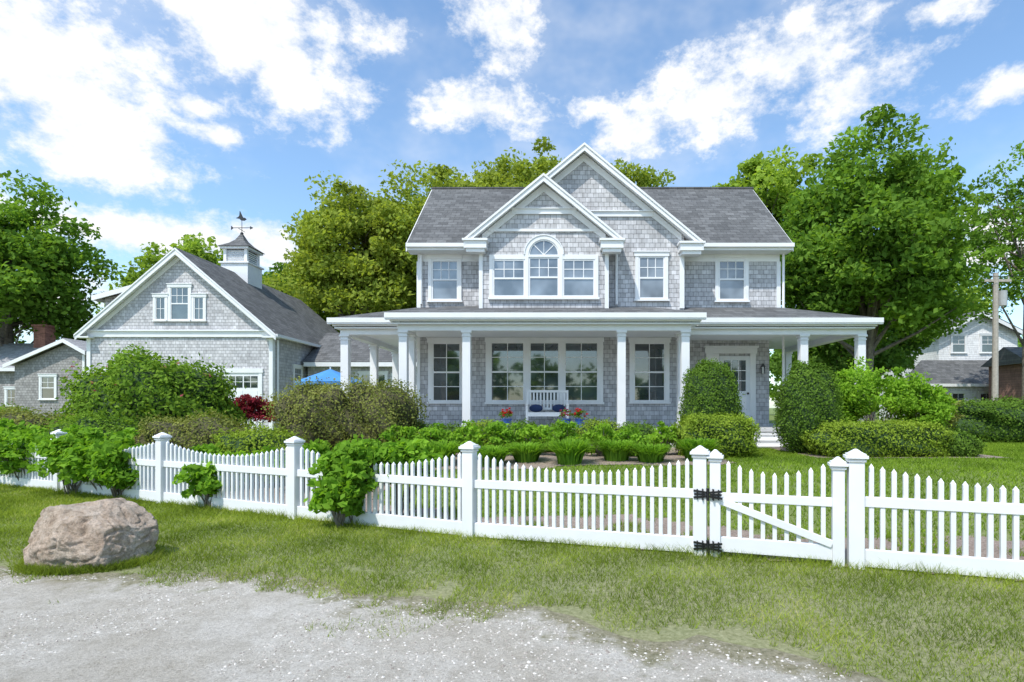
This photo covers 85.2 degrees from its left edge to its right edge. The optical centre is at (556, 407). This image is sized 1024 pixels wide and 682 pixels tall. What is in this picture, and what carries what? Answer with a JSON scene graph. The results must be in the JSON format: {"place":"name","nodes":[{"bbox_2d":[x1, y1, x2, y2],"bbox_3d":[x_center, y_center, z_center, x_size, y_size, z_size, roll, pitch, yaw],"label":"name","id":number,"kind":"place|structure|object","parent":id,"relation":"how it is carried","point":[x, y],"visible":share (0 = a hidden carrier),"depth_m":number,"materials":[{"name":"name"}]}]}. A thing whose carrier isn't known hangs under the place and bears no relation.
{"place":"outdoors","nodes":[
{"label":"outdoors","id":0,"kind":"place"},
{"bbox_2d":[0,566,885,681],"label":"gravel road","id":1,"kind":"structure","parent":0,"point":[207,645],"depth_m":3.40,"materials":[{"name":"grey gravel"}]},
{"bbox_2d":[0,408,1023,681],"bbox_3d":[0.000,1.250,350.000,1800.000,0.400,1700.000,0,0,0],"label":"ground","id":2,"kind":"structure","parent":0,"point":[740,634],"depth_m":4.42,"materials":[{"name":"green plant"}]},
{"bbox_2d":[0,320,85,417],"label":"weathered cottage","id":3,"kind":"structure","parent":2,"relation":"on","point":[31,374],"depth_m":30.00,"materials":[{"name":"grey wood"}]},
{"bbox_2d":[3,355,84,407],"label":"windows","id":4,"kind":"structure","parent":3,"relation":"in","point":[47,382],"depth_m":29.99,"materials":[{"name":"white paint"}]},
{"bbox_2d":[0,169,125,345],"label":"linden tree","id":5,"kind":"object","parent":2,"relation":"on","point":[37,283],"visible":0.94,"depth_m":33.70,"materials":[{"name":"green plant"}]},
{"bbox_2d":[0,542,170,577],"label":"grass tuft","id":6,"kind":"object","parent":2,"relation":"on","point":[51,570],"visible":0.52,"depth_m":4.87,"materials":[{"name":"green plant"}]},
{"bbox_2d":[26,423,150,497],"bbox_3d":[-7.506,0.871,9.112,2.337,1.233,1.389,0,0,18],"label":"hydrangea shrub","id":7,"kind":"object","parent":2,"relation":"on","point":[86,454],"visible":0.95,"depth_m":8.76,"materials":[{"name":"green plant"}]},
{"bbox_2d":[23,498,158,569],"bbox_3d":[-4.352,1.243,5.251,0.976,0.744,0.819,0,0,0],"label":"boulder","id":8,"kind":"object","parent":2,"relation":"on","point":[103,532],"visible":0.87,"depth_m":4.99,"materials":[{"name":"stone"}]},
{"bbox_2d":[89,242,170,314],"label":"maple tree","id":9,"kind":"object","parent":2,"relation":"on","point":[156,251],"visible":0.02,"depth_m":47.39,"materials":[{"name":"green plant"}]},
{"bbox_2d":[120,232,270,286],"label":"linden tree","id":10,"kind":"object","parent":2,"relation":"on","point":[194,246],"visible":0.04,"depth_m":40.33,"materials":[{"name":"green plant"}]},
{"bbox_2d":[73,212,338,431],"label":"garage with cupola","id":11,"kind":"structure","parent":2,"relation":"on","point":[176,303],"depth_m":24.00,"materials":[{"name":"grey wood"}]},
{"bbox_2d":[151,283,206,321],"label":"gable windows","id":12,"kind":"structure","parent":11,"relation":"in","point":[179,304],"depth_m":23.97,"materials":[{"name":"white paint"}]},
{"bbox_2d":[97,368,263,431],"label":"garage doors","id":13,"kind":"structure","parent":11,"relation":"in","point":[252,378],"depth_m":23.96,"materials":[{"name":"white paint"}]},
{"bbox_2d":[293,364,303,387],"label":"side windows","id":14,"kind":"structure","parent":11,"relation":"in","point":[297,369],"depth_m":26.24,"materials":[{"name":"white paint"}]},
{"bbox_2d":[172,458,244,508],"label":"hydrangea shrub","id":15,"kind":"object","parent":2,"relation":"on","point":[205,479],"visible":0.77,"depth_m":7.79,"materials":[{"name":"green plant"}]},
{"bbox_2d":[262,262,299,294],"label":"maple tree","id":16,"kind":"object","parent":2,"relation":"on","point":[279,267],"visible":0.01,"depth_m":48.83,"materials":[{"name":"green plant"}]},
{"bbox_2d":[283,270,358,332],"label":"oak tree","id":17,"kind":"object","parent":2,"relation":"on","point":[321,314],"visible":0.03,"depth_m":43.44,"materials":[{"name":"green plant"}]},
{"bbox_2d":[295,367,363,386],"bbox_3d":[-8.350,-0.225,20.500,2.310,2.550,2.310,0,0,22],"label":"patio umbrella","id":18,"kind":"object","parent":2,"relation":"on","point":[330,373],"visible":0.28,"depth_m":19.77,"materials":[{"name":"blue fabric"}]},
{"bbox_2d":[262,170,419,329],"bbox_3d":[-13.602,-7.105,39.451,13.022,16.530,11.691,0,0,0],"label":"oak tree","id":19,"kind":"object","parent":2,"relation":"on","point":[344,274],"visible":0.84,"depth_m":36.03,"materials":[{"name":"green plant"}]},
{"bbox_2d":[302,333,416,393],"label":"house","id":20,"kind":"structure","parent":2,"relation":"on","point":[326,355],"depth_m":27.00,"materials":[{"name":"grey wood"}]},
{"bbox_2d":[339,371,391,389],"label":"windows","id":21,"kind":"structure","parent":20,"relation":"in","point":[383,375],"depth_m":26.97,"materials":[{"name":"white glass"}]},
{"bbox_2d":[303,437,443,527],"bbox_3d":[-2.213,0.931,6.883,1.650,1.108,1.043,0,0,0],"label":"hydrangea shrub","id":22,"kind":"object","parent":2,"relation":"on","point":[343,485],"visible":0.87,"depth_m":6.68,"materials":[{"name":"green plant"}]},
{"bbox_2d":[359,172,454,309],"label":"oak tree","id":23,"kind":"object","parent":2,"relation":"on","point":[411,195],"depth_m":42.69,"materials":[{"name":"green plant"}]},
{"bbox_2d":[362,159,513,290],"bbox_3d":[-7.455,-8.182,40.561,12.254,18.681,11.858,0,0,-38],"label":"oak tree","id":24,"kind":"object","parent":2,"relation":"on","point":[440,174],"visible":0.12,"depth_m":37.26,"materials":[{"name":"green plant"}]},
{"bbox_2d":[0,429,1023,579],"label":"picket fence","id":25,"kind":"object","parent":2,"relation":"on","point":[161,461],"visible":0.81,"depth_m":5.92,"materials":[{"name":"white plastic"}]},
{"bbox_2d":[693,449,848,567],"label":"picket gate","id":26,"kind":"structure","parent":25,"relation":"attached to","point":[825,548],"depth_m":5.23,"materials":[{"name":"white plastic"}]},
{"bbox_2d":[460,136,564,186],"bbox_3d":[-1.480,-8.808,40.216,13.189,19.923,12.356,0,0,0],"label":"oak tree","id":27,"kind":"object","parent":2,"relation":"on","point":[524,174],"visible":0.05,"depth_m":38.04,"materials":[{"name":"green plant"}]},
{"bbox_2d":[420,162,778,425],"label":"walls","id":28,"kind":"structure","parent":2,"relation":"on","point":[586,186],"depth_m":17.00,"materials":[{"name":"grey wood"}]},
{"bbox_2d":[463,173,623,254],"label":"gable roof","id":29,"kind":"structure","parent":28,"relation":"attached to","point":[538,187],"depth_m":15.68,"materials":[{"name":"wood"}]},
{"bbox_2d":[426,337,670,403],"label":"windows","id":30,"kind":"structure","parent":28,"relation":"attached to","point":[517,368],"depth_m":16.99,"materials":[{"name":"glass"}]},
{"bbox_2d":[426,234,749,302],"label":"windows","id":31,"kind":"structure","parent":28,"relation":"attached to","point":[543,267],"depth_m":15.99,"materials":[{"name":"white paint"}]},
{"bbox_2d":[406,187,793,250],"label":"roof","id":32,"kind":"structure","parent":28,"relation":"on","point":[706,214],"depth_m":18.32,"materials":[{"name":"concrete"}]},
{"bbox_2d":[406,207,794,419],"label":"white trim","id":33,"kind":"structure","parent":28,"relation":"attached to","point":[688,251],"depth_m":16.45,"materials":[{"name":"paint"}]},
{"bbox_2d":[546,142,704,247],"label":"gable roof","id":34,"kind":"structure","parent":28,"relation":"attached to","point":[588,155],"depth_m":16.38,"materials":[{"name":"wood"}]},
{"bbox_2d":[703,346,765,423],"bbox_3d":[5.695,-0.700,17.735,1.950,2.540,0.130,0,0,0],"label":"front door","id":35,"kind":"structure","parent":28,"relation":"attached to","point":[744,367],"depth_m":17.74,"materials":[{"name":"white paint"}]},
{"bbox_2d":[327,306,883,447],"bbox_3d":[1.315,-0.980,17.300,14.970,4.260,6.400,0,0,0],"label":"porch structure","id":36,"kind":"object","parent":2,"relation":"on","point":[383,327],"visible":0.63,"depth_m":15.01,"materials":[{"name":"white wood"}]},
{"bbox_2d":[498,408,512,425],"bbox_3d":[-1.346,0.287,14.743,0.397,0.586,0.406,0,0,0],"label":"flower pot","id":37,"kind":"object","parent":36,"relation":"on","point":[506,413],"visible":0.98,"depth_m":14.67,"materials":[{"name":"blue ceramic"}]},
{"bbox_2d":[525,390,568,423],"bbox_3d":[-0.260,0.035,15.967,1.250,1.090,0.595,0,0,0],"label":"porch bench","id":38,"kind":"object","parent":36,"relation":"on","point":[535,409],"visible":0.92,"depth_m":16.20,"materials":[{"name":"white wood"}]},
{"bbox_2d":[559,408,573,423],"bbox_3d":[0.231,0.291,14.724,0.505,0.578,0.369,0,0,34],"label":"flower pot","id":39,"kind":"object","parent":36,"relation":"on","point":[564,413],"visible":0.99,"depth_m":14.68,"materials":[{"name":"blue ceramic"}]},
{"bbox_2d":[573,408,587,427],"bbox_3d":[0.630,0.290,14.700,0.395,0.580,0.390,0,0,28],"label":"flower pot","id":40,"kind":"object","parent":36,"relation":"on","point":[578,413],"visible":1,"depth_m":14.66,"materials":[{"name":"blue ceramic"}]},
{"bbox_2d":[339,330,867,426],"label":"porch columns","id":41,"kind":"structure","parent":36,"relation":"attached to","point":[403,363],"depth_m":14.54,"materials":[{"name":"white wood"}]},
{"bbox_2d":[203,448,1023,580],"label":"mulch bed","id":42,"kind":"object","parent":2,"relation":"on","point":[548,459],"visible":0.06,"depth_m":7.09,"materials":[{"name":"brown soil"}]},
{"bbox_2d":[0,401,37,413],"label":"azalea hedge","id":43,"kind":"object","parent":42,"relation":"on","point":[1,408],"visible":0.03,"depth_m":13.60,"materials":[{"name":"green plant"}]},
{"bbox_2d":[0,417,50,480],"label":"hydrangea shrub","id":44,"kind":"object","parent":42,"relation":"on","point":[16,436],"visible":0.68,"depth_m":9.95,"materials":[{"name":"green plant"}]},
{"bbox_2d":[0,402,74,433],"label":"azalea hedge","id":45,"kind":"object","parent":42,"relation":"on","point":[18,417],"visible":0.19,"depth_m":12.17,"materials":[{"name":"plant"}]},
{"bbox_2d":[36,405,142,442],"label":"azalea hedge","id":46,"kind":"object","parent":42,"relation":"on","point":[106,425],"visible":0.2,"depth_m":10.99,"materials":[{"name":"green plant"}]},
{"bbox_2d":[53,342,254,431],"bbox_3d":[-9.967,-0.229,14.059,4.703,2.950,3.663,0,0,0],"label":"rhododendron","id":47,"kind":"object","parent":42,"relation":"on","point":[145,383],"visible":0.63,"depth_m":13.17,"materials":[{"name":"green plant"}]},
{"bbox_2d":[65,362,235,403],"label":"rhododendron blossoms","id":48,"kind":"object","parent":47,"relation":"attached to","point":[117,385],"visible":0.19,"depth_m":13.46,"materials":[{"name":"plant"}]},
{"bbox_2d":[133,409,256,450],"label":"azalea hedge","id":49,"kind":"object","parent":42,"relation":"on","point":[186,433],"visible":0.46,"depth_m":11.19,"materials":[{"name":"green plant"}]},
{"bbox_2d":[186,443,225,461],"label":"hydrangea shrub","id":50,"kind":"object","parent":42,"relation":"on","point":[208,449],"visible":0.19,"depth_m":10.19,"materials":[{"name":"green plant"}]},
{"bbox_2d":[221,445,279,486],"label":"hydrangea shrub","id":51,"kind":"object","parent":42,"relation":"on","point":[244,453],"visible":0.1,"depth_m":9.62,"materials":[{"name":"green plant"}]},
{"bbox_2d":[233,394,276,428],"bbox_3d":[-8.511,0.349,15.531,1.704,1.473,1.550,0,0,0],"label":"red japanese maple","id":52,"kind":"object","parent":42,"relation":"on","point":[251,406],"visible":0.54,"depth_m":15.28,"materials":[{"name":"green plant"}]},
{"bbox_2d":[210,422,307,461],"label":"azalea hedge","id":53,"kind":"object","parent":42,"relation":"on","point":[251,440],"visible":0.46,"depth_m":10.55,"materials":[{"name":"green plant"}]},
{"bbox_2d":[264,451,315,482],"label":"hydrangea shrub","id":54,"kind":"object","parent":42,"relation":"on","point":[304,463],"visible":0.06,"depth_m":9.23,"materials":[{"name":"green plant"}]},
{"bbox_2d":[260,375,351,450],"bbox_3d":[-5.396,0.198,12.465,2.211,1.931,2.027,0,0,0],"label":"bronze boxwood","id":55,"kind":"object","parent":42,"relation":"on","point":[302,410],"visible":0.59,"depth_m":11.94,"materials":[{"name":"green plant"}]},
{"bbox_2d":[302,438,338,455],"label":"hydrangea shrub","id":56,"kind":"object","parent":42,"relation":"on","point":[315,446],"visible":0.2,"depth_m":10.22,"materials":[{"name":"green plant"}]},
{"bbox_2d":[343,431,391,450],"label":"hydrangea shrub","id":57,"kind":"object","parent":42,"relation":"on","point":[371,442],"visible":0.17,"depth_m":10.48,"materials":[{"name":"green plant"}]},
{"bbox_2d":[325,372,428,442],"bbox_3d":[-4.052,0.176,12.653,2.468,1.984,2.117,0,0,0],"label":"bronze boxwood","id":58,"kind":"object","parent":42,"relation":"on","point":[372,411],"visible":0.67,"depth_m":12.18,"materials":[{"name":"green plant"}]},
{"bbox_2d":[383,424,421,442],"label":"peony plant","id":59,"kind":"object","parent":42,"relation":"on","point":[402,431],"visible":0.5,"depth_m":11.87,"materials":[{"name":"green plant"}]},
{"bbox_2d":[413,419,432,432],"bbox_3d":[-3.396,0.659,13.007,1.272,0.908,1.091,0,0,0],"label":"boxwood mound","id":60,"kind":"object","parent":42,"relation":"on","point":[423,425],"visible":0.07,"depth_m":12.82,"materials":[{"name":"green plant"}]},
{"bbox_2d":[407,422,451,443],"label":"peony plant","id":61,"kind":"object","parent":42,"relation":"on","point":[435,432],"visible":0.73,"depth_m":11.75,"materials":[{"name":"green plant"}]},
{"bbox_2d":[430,421,461,451],"bbox_3d":[-2.545,0.710,12.975,1.291,0.806,1.096,0,0,0],"label":"boxwood mound","id":62,"kind":"object","parent":42,"relation":"on","point":[451,427],"visible":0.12,"depth_m":12.82,"materials":[{"name":"green plant"}]},
{"bbox_2d":[442,419,490,453],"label":"peony plant","id":63,"kind":"object","parent":42,"relation":"on","point":[464,434],"visible":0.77,"depth_m":11.80,"materials":[{"name":"green plant"}]},
{"bbox_2d":[471,417,507,448],"bbox_3d":[-1.666,0.666,13.055,1.245,0.892,1.131,0,0,0],"label":"boxwood mound","id":64,"kind":"object","parent":42,"relation":"on","point":[484,424],"visible":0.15,"depth_m":12.77,"materials":[{"name":"green plant"}]},
{"bbox_2d":[482,420,521,448],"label":"peony plant","id":65,"kind":"object","parent":42,"relation":"on","point":[504,434],"visible":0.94,"depth_m":11.93,"materials":[{"name":"green plant"}]},
{"bbox_2d":[503,418,544,450],"bbox_3d":[-0.797,0.673,12.954,1.261,0.880,1.172,0,0,0],"label":"boxwood mound","id":66,"kind":"object","parent":42,"relation":"on","point":[523,424],"visible":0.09,"depth_m":12.74,"materials":[{"name":"green plant"}]},
{"bbox_2d":[515,423,554,447],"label":"peony plant","id":67,"kind":"object","parent":42,"relation":"on","point":[532,433],"visible":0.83,"depth_m":12.02,"materials":[{"name":"green plant"}]},
{"bbox_2d":[541,419,579,451],"bbox_3d":[0.100,0.687,13.066,1.259,0.845,1.109,0,0,0],"label":"boxwood mound","id":68,"kind":"object","parent":42,"relation":"on","point":[551,424],"visible":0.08,"depth_m":12.84,"materials":[{"name":"green plant"}]},
{"bbox_2d":[542,418,585,451],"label":"peony plant","id":69,"kind":"object","parent":42,"relation":"on","point":[561,428],"visible":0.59,"depth_m":11.92,"materials":[{"name":"green plant"}]},
{"bbox_2d":[428,437,726,466],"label":"daylily clumps","id":70,"kind":"object","parent":42,"relation":"on","point":[567,451],"visible":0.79,"depth_m":10.68,"materials":[{"name":"green plant"}]},
{"bbox_2d":[575,422,619,455],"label":"peony plant","id":71,"kind":"object","parent":42,"relation":"on","point":[593,436],"visible":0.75,"depth_m":11.73,"materials":[{"name":"green plant"}]},
{"bbox_2d":[575,417,620,452],"bbox_3d":[0.964,0.648,12.903,1.218,0.926,1.075,0,0,0],"label":"boxwood mound","id":72,"kind":"object","parent":42,"relation":"on","point":[588,425],"visible":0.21,"depth_m":12.73,"materials":[{"name":"green plant"}]},
{"bbox_2d":[614,424,653,455],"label":"peony plant","id":73,"kind":"object","parent":42,"relation":"on","point":[628,435],"visible":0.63,"depth_m":11.78,"materials":[{"name":"green plant"}]},
{"bbox_2d":[619,420,656,443],"bbox_3d":[1.869,0.692,13.048,1.212,0.839,1.133,0,0,-13],"label":"boxwood mound","id":74,"kind":"object","parent":42,"relation":"on","point":[647,429],"visible":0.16,"depth_m":12.86,"materials":[{"name":"green plant"}]},
{"bbox_2d":[644,420,680,454],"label":"peony plant","id":75,"kind":"object","parent":42,"relation":"on","point":[666,435],"visible":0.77,"depth_m":12.03,"materials":[{"name":"green plant"}]},
{"bbox_2d":[365,498,1023,555],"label":"grass tuft bed","id":76,"kind":"object","parent":42,"relation":"on","point":[923,549],"visible":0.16,"depth_m":6.03,"materials":[{"name":"green plant"}]},
{"bbox_2d":[676,357,746,423],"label":"conical boxwood","id":77,"kind":"object","parent":42,"relation":"on","point":[710,387],"visible":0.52,"depth_m":12.84,"materials":[{"name":"green plant"}]},
{"bbox_2d":[669,408,764,458],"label":"boxwood hedge","id":78,"kind":"object","parent":42,"relation":"on","point":[736,432],"visible":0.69,"depth_m":11.48,"materials":[{"name":"green plant"}]},
{"bbox_2d":[772,360,850,452],"bbox_3d":[5.806,-0.015,12.763,1.638,2.249,1.556,0,0,0],"label":"conical boxwood","id":79,"kind":"object","parent":42,"relation":"on","point":[809,398],"visible":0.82,"depth_m":12.39,"materials":[{"name":"green plant"}]},
{"bbox_2d":[799,417,957,457],"bbox_3d":[6.855,0.649,12.002,3.127,0.972,1.328,0,0,0],"label":"boxwood hedge","id":80,"kind":"object","parent":42,"relation":"on","point":[909,438],"visible":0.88,"depth_m":11.57,"materials":[{"name":"green plant"}]},
{"bbox_2d":[834,356,958,429],"bbox_3d":[8.223,-0.119,13.831,3.464,2.410,2.119,0,0,0],"label":"spirea shrub","id":81,"kind":"object","parent":42,"relation":"on","point":[899,398],"visible":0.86,"depth_m":13.51,"materials":[{"name":"green plant"}]},
{"bbox_2d":[942,427,987,456],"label":"shrub","id":82,"kind":"object","parent":42,"relation":"on","point":[967,444],"visible":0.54,"depth_m":11.67,"materials":[{"name":"green plant"}]},
{"bbox_2d":[610,158,675,186],"bbox_3d":[3.970,-8.002,39.979,11.219,18.318,10.523,0,0,0],"label":"oak tree","id":83,"kind":"object","parent":2,"relation":"on","point":[642,178],"visible":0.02,"depth_m":37.76,"materials":[{"name":"green plant"}]},
{"bbox_2d":[372,441,1023,540],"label":"lawn grass","id":84,"kind":"structure","parent":2,"relation":"on","point":[1014,449],"depth_m":8.89,"materials":[{"name":"green plant"}]},
{"bbox_2d":[710,145,830,359],"bbox_3d":[13.088,-7.293,34.613,11.404,16.909,10.429,0,0,0],"label":"oak tree","id":85,"kind":"object","parent":2,"relation":"on","point":[763,177],"visible":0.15,"depth_m":32.38,"materials":[{"name":"green plant"}]},
{"bbox_2d":[754,433,786,448],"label":"front steps","id":86,"kind":"structure","parent":2,"relation":"on","point":[768,440],"depth_m":14.35,"materials":[{"name":"white paint"}]},
{"bbox_2d":[771,346,876,384],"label":"maple tree","id":87,"kind":"object","parent":2,"relation":"on","point":[813,351],"visible":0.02,"depth_m":53.33,"materials":[{"name":"green plant"}]},
{"bbox_2d":[769,300,950,390],"bbox_3d":[17.310,-3.330,31.918,9.575,9.015,7.591,0,0,0],"label":"maple tree","id":88,"kind":"object","parent":2,"relation":"on","point":[835,356],"visible":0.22,"depth_m":30.36,"materials":[{"name":"green plant"}]},
{"bbox_2d":[778,103,993,421],"bbox_3d":[13.348,-5.370,23.879,10.206,13.070,9.191,0,0,0],"label":"maple tree","id":89,"kind":"object","parent":2,"relation":"on","point":[899,266],"visible":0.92,"depth_m":21.92,"materials":[{"name":"green plant"}]},
{"bbox_2d":[769,335,1022,414],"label":"distant woods","id":90,"kind":"object","parent":2,"relation":"on","point":[771,391],"depth_m":74.47,"materials":[{"name":"green plant"}]},
{"bbox_2d":[897,393,964,429],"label":"spirea shrub","id":91,"kind":"object","parent":2,"relation":"on","point":[953,420],"visible":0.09,"depth_m":14.20,"materials":[{"name":"green plant"}]},
{"bbox_2d":[879,317,1017,420],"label":"walls","id":92,"kind":"structure","parent":2,"relation":"on","point":[939,349],"depth_m":38.00,"materials":[{"name":"grey wood"}]},
{"bbox_2d":[895,310,1022,386],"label":"roof","id":93,"kind":"structure","parent":92,"relation":"on","point":[958,373],"depth_m":36.67,"materials":[{"name":"concrete"}]},
{"bbox_2d":[950,333,991,413],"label":"windows","id":94,"kind":"structure","parent":92,"relation":"attached to","point":[958,343],"depth_m":37.96,"materials":[{"name":"white paint"}]},
{"bbox_2d":[886,278,1010,337],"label":"maple tree","id":95,"kind":"object","parent":2,"relation":"on","point":[964,289],"visible":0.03,"depth_m":46.25,"materials":[{"name":"green plant"}]},
{"bbox_2d":[941,395,1023,442],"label":"privet hedge","id":96,"kind":"object","parent":2,"relation":"on","point":[998,420],"visible":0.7,"depth_m":16.32,"materials":[{"name":"green plant"}]},
{"bbox_2d":[961,140,1023,401],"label":"locust tree","id":97,"kind":"object","parent":2,"relation":"on","point":[994,251],"visible":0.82,"depth_m":29.19,"materials":[{"name":"green plant"}]},
{"bbox_2d":[982,273,1022,400],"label":"utility pole","id":98,"kind":"object","parent":2,"relation":"on","point":[999,298],"visible":0.86,"depth_m":25.90,"materials":[{"name":"brown wood"}]},
{"bbox_2d":[989,364,1021,400],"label":"walls","id":99,"kind":"structure","parent":2,"relation":"on","point":[1010,380],"depth_m":32.44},
{"bbox_2d":[981,347,1021,366],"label":"roof","id":100,"kind":"structure","parent":99,"relation":"on","point":[1010,355],"depth_m":32.21,"materials":[{"name":"concrete"}]},
{"bbox_2d":[0,0,1023,407],"label":"sky","id":101,"kind":"structure","parent":0,"point":[164,121],"materials":[{"name":"blue"}]}
]}

